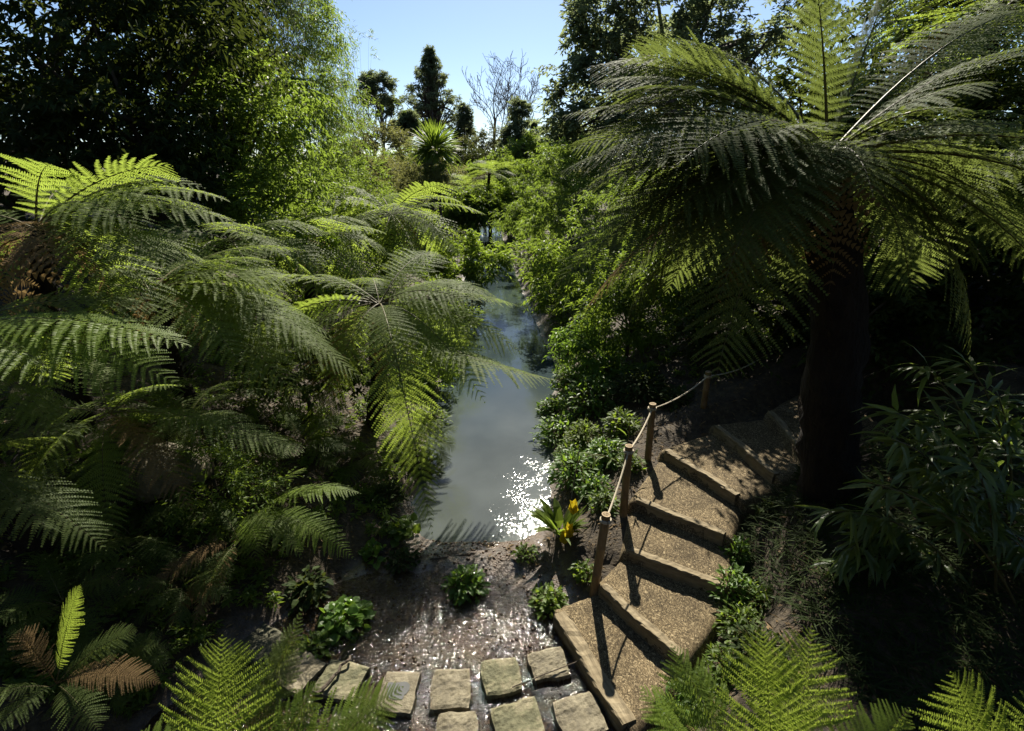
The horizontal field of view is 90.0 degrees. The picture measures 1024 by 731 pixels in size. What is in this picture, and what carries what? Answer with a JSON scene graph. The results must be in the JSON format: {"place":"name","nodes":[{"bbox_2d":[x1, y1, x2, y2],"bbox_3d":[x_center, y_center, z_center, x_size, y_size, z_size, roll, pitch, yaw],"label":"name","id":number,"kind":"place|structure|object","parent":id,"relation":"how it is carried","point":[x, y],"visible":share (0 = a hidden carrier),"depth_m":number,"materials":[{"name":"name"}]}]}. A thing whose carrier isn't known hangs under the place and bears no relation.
{"place":"outdoors","nodes":[
{"label":"outdoors","id":0,"kind":"place"},
{"bbox_2d":[147,542,564,725],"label":"stream water","id":1,"kind":"structure","parent":0,"point":[377,605],"depth_m":5.80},
{"bbox_2d":[280,565,333,617],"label":"stream plant","id":2,"kind":"object","parent":1,"relation":"on","point":[311,592],"visible":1,"depth_m":5.77,"materials":[{"name":"green plant"}]},
{"bbox_2d":[527,581,568,618],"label":"stream plant","id":3,"kind":"object","parent":1,"relation":"in","point":[552,599],"visible":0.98,"depth_m":5.75,"materials":[{"name":"green plant"}]},
{"bbox_2d":[411,220,556,542],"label":"water","id":4,"kind":"structure","parent":0,"point":[491,482],"depth_m":9.36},
{"bbox_2d":[0,0,1022,162],"label":"sky","id":5,"kind":"structure","parent":0,"point":[463,33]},
{"bbox_2d":[0,163,1023,730],"bbox_3d":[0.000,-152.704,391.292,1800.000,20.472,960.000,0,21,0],"label":"ground","id":6,"kind":"structure","parent":0,"point":[506,601],"depth_m":5.96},
{"bbox_2d":[0,420,112,555],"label":"ground fern","id":7,"kind":"object","parent":6,"relation":"on","point":[7,477],"visible":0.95,"depth_m":4.09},
{"bbox_2d":[0,449,135,533],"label":"ground fern","id":8,"kind":"object","parent":6,"relation":"on","point":[77,474],"visible":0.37,"depth_m":5.38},
{"bbox_2d":[0,549,140,671],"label":"ground fern","id":9,"kind":"object","parent":6,"relation":"on","point":[90,584],"visible":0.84,"depth_m":4.74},
{"bbox_2d":[0,584,159,730],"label":"ground fern","id":10,"kind":"object","parent":6,"relation":"on","point":[108,647],"visible":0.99,"depth_m":3.93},
{"bbox_2d":[0,290,191,563],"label":"tree fern","id":11,"kind":"object","parent":6,"relation":"on","point":[9,338],"visible":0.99,"depth_m":4.21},
{"bbox_2d":[41,629,174,720],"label":"ground fern","id":12,"kind":"object","parent":6,"relation":"on","point":[138,653],"visible":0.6,"depth_m":4.35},
{"bbox_2d":[0,153,240,430],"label":"tree fern","id":13,"kind":"object","parent":6,"relation":"on","point":[40,245],"visible":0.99,"depth_m":5.21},
{"bbox_2d":[47,490,203,590],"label":"ground fern","id":14,"kind":"object","parent":6,"relation":"on","point":[153,546],"visible":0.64,"depth_m":5.39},
{"bbox_2d":[0,0,295,273],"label":"broadleaf tree","id":15,"kind":"object","parent":6,"relation":"on","point":[9,201],"visible":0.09,"depth_m":11.05,"materials":[{"name":"green plant"}]},
{"bbox_2d":[0,358,300,553],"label":"ground fern","id":16,"kind":"object","parent":6,"relation":"on","point":[132,417],"visible":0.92,"depth_m":5.14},
{"bbox_2d":[0,0,318,280],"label":"broadleaf tree","id":17,"kind":"object","parent":6,"relation":"on","point":[75,106],"visible":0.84,"depth_m":9.34,"materials":[{"name":"green plant"}]},
{"bbox_2d":[118,442,214,502],"bbox_3d":[-4.244,1.196,6.206,0.978,0.531,0.892,0,21,0],"label":"boulder","id":18,"kind":"object","parent":6,"relation":"on","point":[155,490],"visible":0.39,"depth_m":5.96,"materials":[{"name":"stone"}]},
{"bbox_2d":[109,544,239,630],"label":"ground fern","id":19,"kind":"object","parent":6,"relation":"on","point":[154,601],"visible":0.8,"depth_m":5.02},
{"bbox_2d":[103,381,254,465],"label":"ground fern","id":20,"kind":"object","parent":6,"relation":"on","point":[176,406],"visible":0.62,"depth_m":6.34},
{"bbox_2d":[0,244,369,422],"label":"tree fern","id":21,"kind":"object","parent":6,"relation":"on","point":[193,297],"visible":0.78,"depth_m":6.23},
{"bbox_2d":[114,436,315,553],"bbox_3d":[-3.566,1.491,6.095,2.302,1.388,1.557,0,21,0],"label":"shrub","id":22,"kind":"object","parent":6,"relation":"on","point":[235,474],"visible":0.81,"depth_m":5.97,"materials":[{"name":"green plant"}]},
{"bbox_2d":[85,38,348,295],"bbox_3d":[-6.438,-4.272,11.535,5.120,5.802,3.876,-17,26,-38],"label":"broadleaf tree","id":23,"kind":"object","parent":6,"relation":"on","point":[295,116],"visible":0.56,"depth_m":11.01,"materials":[{"name":"green plant"}]},
{"bbox_2d":[139,502,302,635],"bbox_3d":[-3.018,2.132,5.471,1.146,0.726,1.396,4,21,10],"label":"ground fern","id":24,"kind":"object","parent":6,"relation":"on","point":[220,563],"visible":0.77,"depth_m":5.32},
{"bbox_2d":[122,219,326,317],"bbox_3d":[-5.148,-1.548,9.357,3.367,2.247,3.202,9,22,23],"label":"tree fern","id":25,"kind":"object","parent":6,"relation":"on","point":[224,242],"visible":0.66,"depth_m":8.93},
{"bbox_2d":[165,0,344,179],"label":"conifer","id":26,"kind":"object","parent":6,"relation":"on","point":[291,13],"visible":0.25,"depth_m":20.43,"materials":[{"name":"green plant"}]},
{"bbox_2d":[235,622,287,669],"bbox_3d":[-2.593,2.937,5.319,0.406,0.199,0.401,12,24,29],"label":"stepping stone","id":27,"kind":"object","parent":6,"relation":"on","point":[265,635],"visible":0.66,"depth_m":5.28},
{"bbox_2d":[187,157,346,315],"bbox_3d":[-5.558,-2.520,10.922,3.326,3.594,2.656,0,21,0],"label":"shrub","id":28,"kind":"object","parent":6,"relation":"on","point":[237,184],"visible":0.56,"depth_m":10.69,"materials":[{"name":"green plant"}]},
{"bbox_2d":[178,466,360,559],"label":"ground fern","id":29,"kind":"object","parent":6,"relation":"on","point":[269,515],"visible":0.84,"depth_m":5.79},
{"bbox_2d":[140,610,403,730],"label":"tree fern","id":30,"kind":"object","parent":6,"relation":"on","point":[255,708],"visible":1,"depth_m":2.11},
{"bbox_2d":[219,368,335,427],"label":"ground fern","id":31,"kind":"object","parent":6,"relation":"on","point":[285,401],"visible":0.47,"depth_m":7.78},
{"bbox_2d":[217,0,378,196],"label":"bamboo clump","id":32,"kind":"object","parent":6,"relation":"on","point":[327,8],"visible":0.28,"depth_m":24.21,"materials":[{"name":"green plant"}]},
{"bbox_2d":[270,648,326,699],"bbox_3d":[-2.092,3.045,5.030,0.417,0.201,0.412,10,23,26],"label":"stepping stone","id":33,"kind":"object","parent":6,"relation":"on","point":[312,669],"visible":0.52,"depth_m":4.98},
{"bbox_2d":[221,322,378,422],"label":"shrub","id":34,"kind":"object","parent":6,"relation":"on","point":[309,387],"visible":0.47,"depth_m":7.88,"materials":[{"name":"green plant"}]},
{"bbox_2d":[245,409,356,478],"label":"ground fern","id":35,"kind":"object","parent":6,"relation":"on","point":[329,440],"visible":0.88,"depth_m":6.97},
{"bbox_2d":[227,207,386,306],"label":"tree fern","id":36,"kind":"object","parent":6,"relation":"on","point":[310,288],"visible":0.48,"depth_m":11.63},
{"bbox_2d":[252,174,382,273],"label":"shrub","id":37,"kind":"object","parent":6,"relation":"on","point":[376,227],"visible":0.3,"depth_m":15.61,"materials":[{"name":"green plant"}]},
{"bbox_2d":[295,630,339,659],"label":"stream plant","id":38,"kind":"object","parent":6,"relation":"on","point":[318,642],"visible":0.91,"depth_m":5.26,"materials":[{"name":"green plant"}]},
{"bbox_2d":[269,10,386,210],"bbox_3d":[-10.536,-12.659,27.777,7.177,12.009,8.598,0,21,0],"label":"bamboo clump","id":39,"kind":"object","parent":6,"relation":"on","point":[349,166],"visible":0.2,"depth_m":27.91,"materials":[{"name":"green plant"}]},
{"bbox_2d":[312,659,369,707],"bbox_3d":[-1.642,3.080,4.940,0.454,0.198,0.397,4,21,11],"label":"stepping stone","id":40,"kind":"object","parent":6,"relation":"on","point":[348,677],"visible":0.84,"depth_m":4.88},
{"bbox_2d":[314,594,376,645],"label":"stream plant","id":41,"kind":"object","parent":6,"relation":"on","point":[357,615],"visible":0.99,"depth_m":5.52,"materials":[{"name":"green plant"}]},
{"bbox_2d":[324,25,377,193],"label":"bamboo clump","id":42,"kind":"object","parent":6,"relation":"on","point":[365,90],"visible":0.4,"depth_m":29.11,"materials":[{"name":"green plant"}]},
{"bbox_2d":[302,145,400,218],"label":"shrub","id":43,"kind":"object","parent":6,"relation":"on","point":[361,164],"visible":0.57,"depth_m":22.28,"materials":[{"name":"green plant"}]},
{"bbox_2d":[321,427,408,489],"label":"ground fern","id":44,"kind":"object","parent":6,"relation":"on","point":[360,445],"visible":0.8,"depth_m":7.33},
{"bbox_2d":[351,68,406,148],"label":"pine tree","id":45,"kind":"object","parent":6,"relation":"on","point":[386,101],"visible":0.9,"depth_m":74.37,"materials":[{"name":"green plant"}]},
{"bbox_2d":[330,119,437,205],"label":"shrub","id":46,"kind":"object","parent":6,"relation":"on","point":[389,135],"visible":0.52,"depth_m":32.50,"materials":[{"name":"green plant"}]},
{"bbox_2d":[365,476,409,513],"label":"bank plant","id":47,"kind":"object","parent":6,"relation":"on","point":[390,493],"visible":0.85,"depth_m":7.23,"materials":[{"name":"green plant"}]},
{"bbox_2d":[179,539,610,730],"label":"pebbles","id":48,"kind":"object","parent":6,"relation":"on","point":[379,632],"visible":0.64,"depth_m":5.62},
{"bbox_2d":[374,671,420,719],"bbox_3d":[-1.072,3.126,4.823,0.376,0.194,0.438,0,21,0],"label":"stepping stone","id":49,"kind":"object","parent":6,"relation":"on","point":[409,681],"visible":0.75,"depth_m":4.77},
{"bbox_2d":[245,248,552,534],"bbox_3d":[-1.815,0.070,8.203,4.332,3.312,4.317,-12,24,-30],"label":"tree fern","id":50,"kind":"object","parent":6,"relation":"on","point":[378,317],"visible":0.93,"depth_m":7.59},
{"bbox_2d":[312,181,485,291],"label":"tree fern","id":51,"kind":"object","parent":6,"relation":"on","point":[395,224],"visible":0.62,"depth_m":15.38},
{"bbox_2d":[385,512,421,546],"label":"stream plant","id":52,"kind":"object","parent":6,"relation":"on","point":[404,522],"visible":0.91,"depth_m":6.76,"materials":[{"name":"green plant"}]},
{"bbox_2d":[366,152,453,225],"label":"shrub","id":53,"kind":"object","parent":6,"relation":"on","point":[401,185],"visible":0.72,"depth_m":26.69,"materials":[{"name":"green plant"}]},
{"bbox_2d":[403,117,461,229],"bbox_3d":[-4.350,-10.419,29.209,3.505,7.020,3.484,0,21,0],"label":"cabbage palm","id":54,"kind":"object","parent":6,"relation":"on","point":[432,138],"visible":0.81,"depth_m":28.21,"materials":[{"name":"green plant"}]},
{"bbox_2d":[391,44,474,140],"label":"conifer","id":55,"kind":"object","parent":6,"relation":"on","point":[433,80],"visible":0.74,"depth_m":69.79,"materials":[{"name":"green plant"}]},
{"bbox_2d":[429,668,472,716],"bbox_3d":[-0.569,3.113,4.848,0.418,0.200,0.428,0,21,0],"label":"stepping stone","id":56,"kind":"object","parent":6,"relation":"on","point":[450,690],"visible":0.93,"depth_m":4.78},
{"bbox_2d":[435,711,479,730],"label":"stepping stone","id":57,"kind":"object","parent":6,"relation":"on","point":[457,721],"visible":0.99,"depth_m":4.52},
{"bbox_2d":[449,102,478,152],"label":"conifer","id":58,"kind":"object","parent":6,"relation":"on","point":[463,118],"visible":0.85,"depth_m":67.49,"materials":[{"name":"green plant"}]},
{"bbox_2d":[441,564,490,605],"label":"stream plant","id":59,"kind":"object","parent":6,"relation":"on","point":[467,577],"visible":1,"depth_m":5.96,"materials":[{"name":"green plant"}]},
{"bbox_2d":[435,183,506,245],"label":"shrub","id":60,"kind":"object","parent":6,"relation":"on","point":[460,216],"visible":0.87,"depth_m":32.77,"materials":[{"name":"green plant"}]},
{"bbox_2d":[424,228,519,308],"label":"shrub","id":61,"kind":"object","parent":6,"relation":"on","point":[469,269],"visible":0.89,"depth_m":17.69,"materials":[{"name":"green plant"}]},
{"bbox_2d":[0,156,953,719],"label":"ground cover","id":62,"kind":"object","parent":6,"relation":"on","point":[200,632],"visible":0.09,"depth_m":6.54,"materials":[{"name":"green plant"}]},
{"bbox_2d":[480,657,522,703],"bbox_3d":[-0.103,3.067,4.973,0.397,0.200,0.392,-4,21,-10],"label":"stepping stone","id":63,"kind":"object","parent":6,"relation":"on","point":[500,677],"visible":0.95,"depth_m":4.89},
{"bbox_2d":[462,51,545,155],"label":"bare tree","id":64,"kind":"object","parent":6,"relation":"on","point":[495,93],"visible":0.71,"depth_m":67.93,"materials":[{"name":"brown plant"}]},
{"bbox_2d":[478,144,541,193],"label":"shrub","id":65,"kind":"object","parent":6,"relation":"on","point":[523,167],"visible":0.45,"depth_m":47.78,"materials":[{"name":"green plant"}]},
{"bbox_2d":[482,177,538,237],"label":"shrub","id":66,"kind":"object","parent":6,"relation":"on","point":[507,194],"visible":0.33,"depth_m":35.42,"materials":[{"name":"green plant"}]},
{"bbox_2d":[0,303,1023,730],"bbox_3d":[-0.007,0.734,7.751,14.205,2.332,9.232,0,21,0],"label":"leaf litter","id":67,"kind":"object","parent":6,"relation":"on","point":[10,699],"visible":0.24,"depth_m":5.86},
{"bbox_2d":[490,696,544,730],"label":"stepping stone","id":68,"kind":"object","parent":6,"relation":"on","point":[522,714],"visible":1,"depth_m":4.56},
{"bbox_2d":[494,96,547,186],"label":"conifer","id":69,"kind":"object","parent":6,"relation":"on","point":[515,127],"visible":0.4,"depth_m":55.51,"materials":[{"name":"green plant"}]},
{"bbox_2d":[486,164,594,255],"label":"bamboo shrub","id":70,"kind":"object","parent":6,"relation":"on","point":[514,213],"visible":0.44,"depth_m":25.54,"materials":[{"name":"green plant"}]},
{"bbox_2d":[527,646,570,689],"bbox_3d":[0.367,3.024,5.087,0.398,0.199,0.352,-5,21,-13],"label":"stepping stone","id":71,"kind":"object","parent":6,"relation":"on","point":[541,662],"visible":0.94,"depth_m":5.01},
{"bbox_2d":[527,496,588,544],"bbox_3d":[0.574,1.944,6.498,0.810,0.535,0.902,0,21,0],"label":"skunk cabbage","id":72,"kind":"object","parent":6,"relation":"on","point":[550,519],"visible":1,"depth_m":6.59,"materials":[{"name":"green plant"}]},
{"bbox_2d":[532,409,586,447],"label":"bank plant","id":73,"kind":"object","parent":6,"relation":"on","point":[558,425],"visible":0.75,"depth_m":9.27,"materials":[{"name":"green plant"}]},
{"bbox_2d":[519,207,605,324],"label":"shrub","id":74,"kind":"object","parent":6,"relation":"on","point":[544,298],"visible":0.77,"depth_m":14.79,"materials":[{"name":"green plant"}]},
{"bbox_2d":[547,447,604,491],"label":"bank plant","id":75,"kind":"object","parent":6,"relation":"on","point":[566,467],"visible":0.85,"depth_m":7.63,"materials":[{"name":"green plant"}]},
{"bbox_2d":[513,131,645,253],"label":"bamboo shrub","id":76,"kind":"object","parent":6,"relation":"on","point":[529,225],"visible":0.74,"depth_m":19.51,"materials":[{"name":"green plant"}]},
{"bbox_2d":[551,691,607,730],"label":"stepping stone","id":77,"kind":"object","parent":6,"relation":"on","point":[580,712],"visible":0.99,"depth_m":4.58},
{"bbox_2d":[559,418,608,451],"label":"bank plant","id":78,"kind":"object","parent":6,"relation":"on","point":[587,436],"visible":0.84,"depth_m":8.56,"materials":[{"name":"green plant"}]},
{"bbox_2d":[541,317,629,386],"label":"shrub","id":79,"kind":"object","parent":6,"relation":"on","point":[584,362],"visible":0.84,"depth_m":10.41,"materials":[{"name":"green plant"}]},
{"bbox_2d":[558,374,624,419],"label":"bank plant","id":80,"kind":"object","parent":6,"relation":"on","point":[590,397],"visible":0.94,"depth_m":9.58,"materials":[{"name":"green plant"}]},
{"bbox_2d":[571,470,615,502],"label":"bank plant","id":81,"kind":"object","parent":6,"relation":"on","point":[589,485],"visible":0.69,"depth_m":7.21,"materials":[{"name":"green plant"}]},
{"bbox_2d":[553,611,635,730],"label":"step timber","id":82,"kind":"object","parent":6,"relation":"on","point":[617,712],"visible":0.98,"depth_m":4.88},
{"bbox_2d":[589,511,610,596],"bbox_3d":[0.960,2.107,5.626,0.171,1.141,0.106,0,21,0],"label":"bamboo post","id":83,"kind":"object","parent":6,"relation":"on","point":[600,553],"visible":0.92,"depth_m":5.57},
{"bbox_2d":[583,436,626,470],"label":"bank plant","id":84,"kind":"object","parent":6,"relation":"on","point":[600,448],"visible":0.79,"depth_m":7.79,"materials":[{"name":"green plant"}]},
{"bbox_2d":[597,406,644,439],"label":"bank plant","id":85,"kind":"object","parent":6,"relation":"on","point":[617,422],"visible":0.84,"depth_m":8.41,"materials":[{"name":"green plant"}]},
{"bbox_2d":[566,161,696,271],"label":"bamboo shrub","id":86,"kind":"object","parent":6,"relation":"on","point":[588,203],"visible":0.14,"depth_m":13.38,"materials":[{"name":"green plant"}]},
{"bbox_2d":[606,364,674,404],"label":"bank plant","id":87,"kind":"object","parent":6,"relation":"on","point":[643,380],"visible":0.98,"depth_m":9.23,"materials":[{"name":"green plant"}]},
{"bbox_2d":[557,223,729,373],"bbox_3d":[2.964,-1.539,10.969,4.126,3.239,2.850,-8,22,-21],"label":"shrub","id":88,"kind":"object","parent":6,"relation":"on","point":[619,301],"visible":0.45,"depth_m":10.47,"materials":[{"name":"green plant"}]},
{"bbox_2d":[526,0,873,178],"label":"broadleaf tree","id":89,"kind":"object","parent":6,"relation":"on","point":[695,19],"visible":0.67,"depth_m":26.38,"materials":[{"name":"green leaf"},{"name":"bark"}]},
{"bbox_2d":[635,205,779,350],"bbox_3d":[3.899,-1.690,9.992,2.449,3.232,3.125,14,24,32],"label":"shrub","id":90,"kind":"object","parent":6,"relation":"on","point":[681,289],"visible":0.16,"depth_m":9.52,"materials":[{"name":"green plant"}]},
{"bbox_2d":[701,640,750,692],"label":"weed clump","id":91,"kind":"object","parent":6,"relation":"on","point":[716,654],"visible":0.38,"depth_m":4.74,"materials":[{"name":"green plant"}]},
{"bbox_2d":[704,562,755,612],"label":"weed clump","id":92,"kind":"object","parent":6,"relation":"on","point":[737,583],"visible":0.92,"depth_m":5.40,"materials":[{"name":"green plant"}]},
{"bbox_2d":[712,599,764,648],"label":"weed clump","id":93,"kind":"object","parent":6,"relation":"on","point":[732,617],"visible":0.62,"depth_m":5.10,"materials":[{"name":"green plant"}]},
{"bbox_2d":[719,617,791,678],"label":"weed clump","id":94,"kind":"object","parent":6,"relation":"on","point":[740,647],"visible":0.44,"depth_m":4.65,"materials":[{"name":"green plant"}]},
{"bbox_2d":[639,625,914,730],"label":"tree fern","id":95,"kind":"object","parent":6,"relation":"on","point":[776,684],"visible":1,"depth_m":1.75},
{"bbox_2d":[553,0,1023,506],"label":"tree fern","id":96,"kind":"object","parent":6,"relation":"on","point":[778,186],"visible":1,"depth_m":4.40,"materials":[{"name":"plant"}]},
{"bbox_2d":[634,11,1023,384],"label":"broadleaf tree","id":97,"kind":"object","parent":6,"relation":"on","point":[784,83],"visible":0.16,"depth_m":8.22,"materials":[{"name":"green plant"}]},
{"bbox_2d":[735,390,1023,730],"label":"grass","id":98,"kind":"structure","parent":6,"relation":"on","point":[1009,694],"depth_m":4.39,"materials":[{"name":"green plant"}]},
{"bbox_2d":[794,504,968,592],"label":"broad bamboo","id":99,"kind":"object","parent":6,"relation":"on","point":[845,562],"visible":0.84,"depth_m":4.55,"materials":[{"name":"green plant"}]},
{"bbox_2d":[774,0,1023,285],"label":"broadleaf tree","id":100,"kind":"object","parent":6,"relation":"on","point":[919,6],"visible":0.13,"depth_m":10.60,"materials":[{"name":"green plant"}]},
{"bbox_2d":[790,50,1023,408],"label":"broadleaf tree","id":101,"kind":"object","parent":6,"relation":"on","point":[1013,291],"visible":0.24,"depth_m":7.19,"materials":[{"name":"green plant"}]},
{"bbox_2d":[837,423,1023,606],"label":"broad bamboo","id":102,"kind":"object","parent":6,"relation":"on","point":[983,513],"visible":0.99,"depth_m":3.97,"materials":[{"name":"green plant"}]},
{"bbox_2d":[853,342,1023,528],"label":"broad bamboo","id":103,"kind":"object","parent":6,"relation":"on","point":[920,430],"visible":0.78,"depth_m":4.32,"materials":[{"name":"green plant"}]},
{"bbox_2d":[866,0,1023,286],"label":"tree fern","id":104,"kind":"object","parent":6,"relation":"on","point":[977,7],"visible":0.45,"depth_m":8.20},
{"bbox_2d":[893,109,1023,265],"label":"tree fern","id":105,"kind":"object","parent":6,"relation":"on","point":[1003,124],"visible":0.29,"depth_m":6.54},
{"bbox_2d":[909,667,1023,730],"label":"tree fern","id":106,"kind":"object","parent":6,"relation":"on","point":[986,723],"visible":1,"depth_m":1.78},
{"bbox_2d":[552,395,888,730],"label":"path","id":107,"kind":"structure","parent":0,"point":[679,614],"depth_m":5.96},
{"bbox_2d":[600,583,683,658],"bbox_3d":[1.308,2.676,5.301,0.121,0.224,1.049,-14,25,-32],"label":"step timber","id":108,"kind":"object","parent":107,"relation":"on","point":[629,615],"visible":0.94,"depth_m":5.26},
{"bbox_2d":[629,546,726,597],"bbox_3d":[1.836,2.330,5.746,1.062,0.231,0.123,13,24,30],"label":"step timber","id":109,"kind":"object","parent":107,"relation":"on","point":[658,565],"visible":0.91,"depth_m":5.70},
{"bbox_2d":[636,497,725,545],"bbox_3d":[2.051,1.926,6.329,1.104,0.228,0.127,15,26,35],"label":"step timber","id":110,"kind":"object","parent":107,"relation":"on","point":[713,534],"visible":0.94,"depth_m":6.23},
{"bbox_2d":[664,449,739,504],"bbox_3d":[2.548,1.509,6.962,0.119,0.230,1.235,-11,23,-26],"label":"step timber","id":111,"kind":"object","parent":107,"relation":"on","point":[722,489],"visible":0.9,"depth_m":6.81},
{"bbox_2d":[713,425,779,483],"bbox_3d":[3.259,1.237,7.203,0.123,0.227,1.368,-4,21,-10],"label":"step timber","id":112,"kind":"object","parent":107,"relation":"on","point":[759,465],"visible":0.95,"depth_m":7.04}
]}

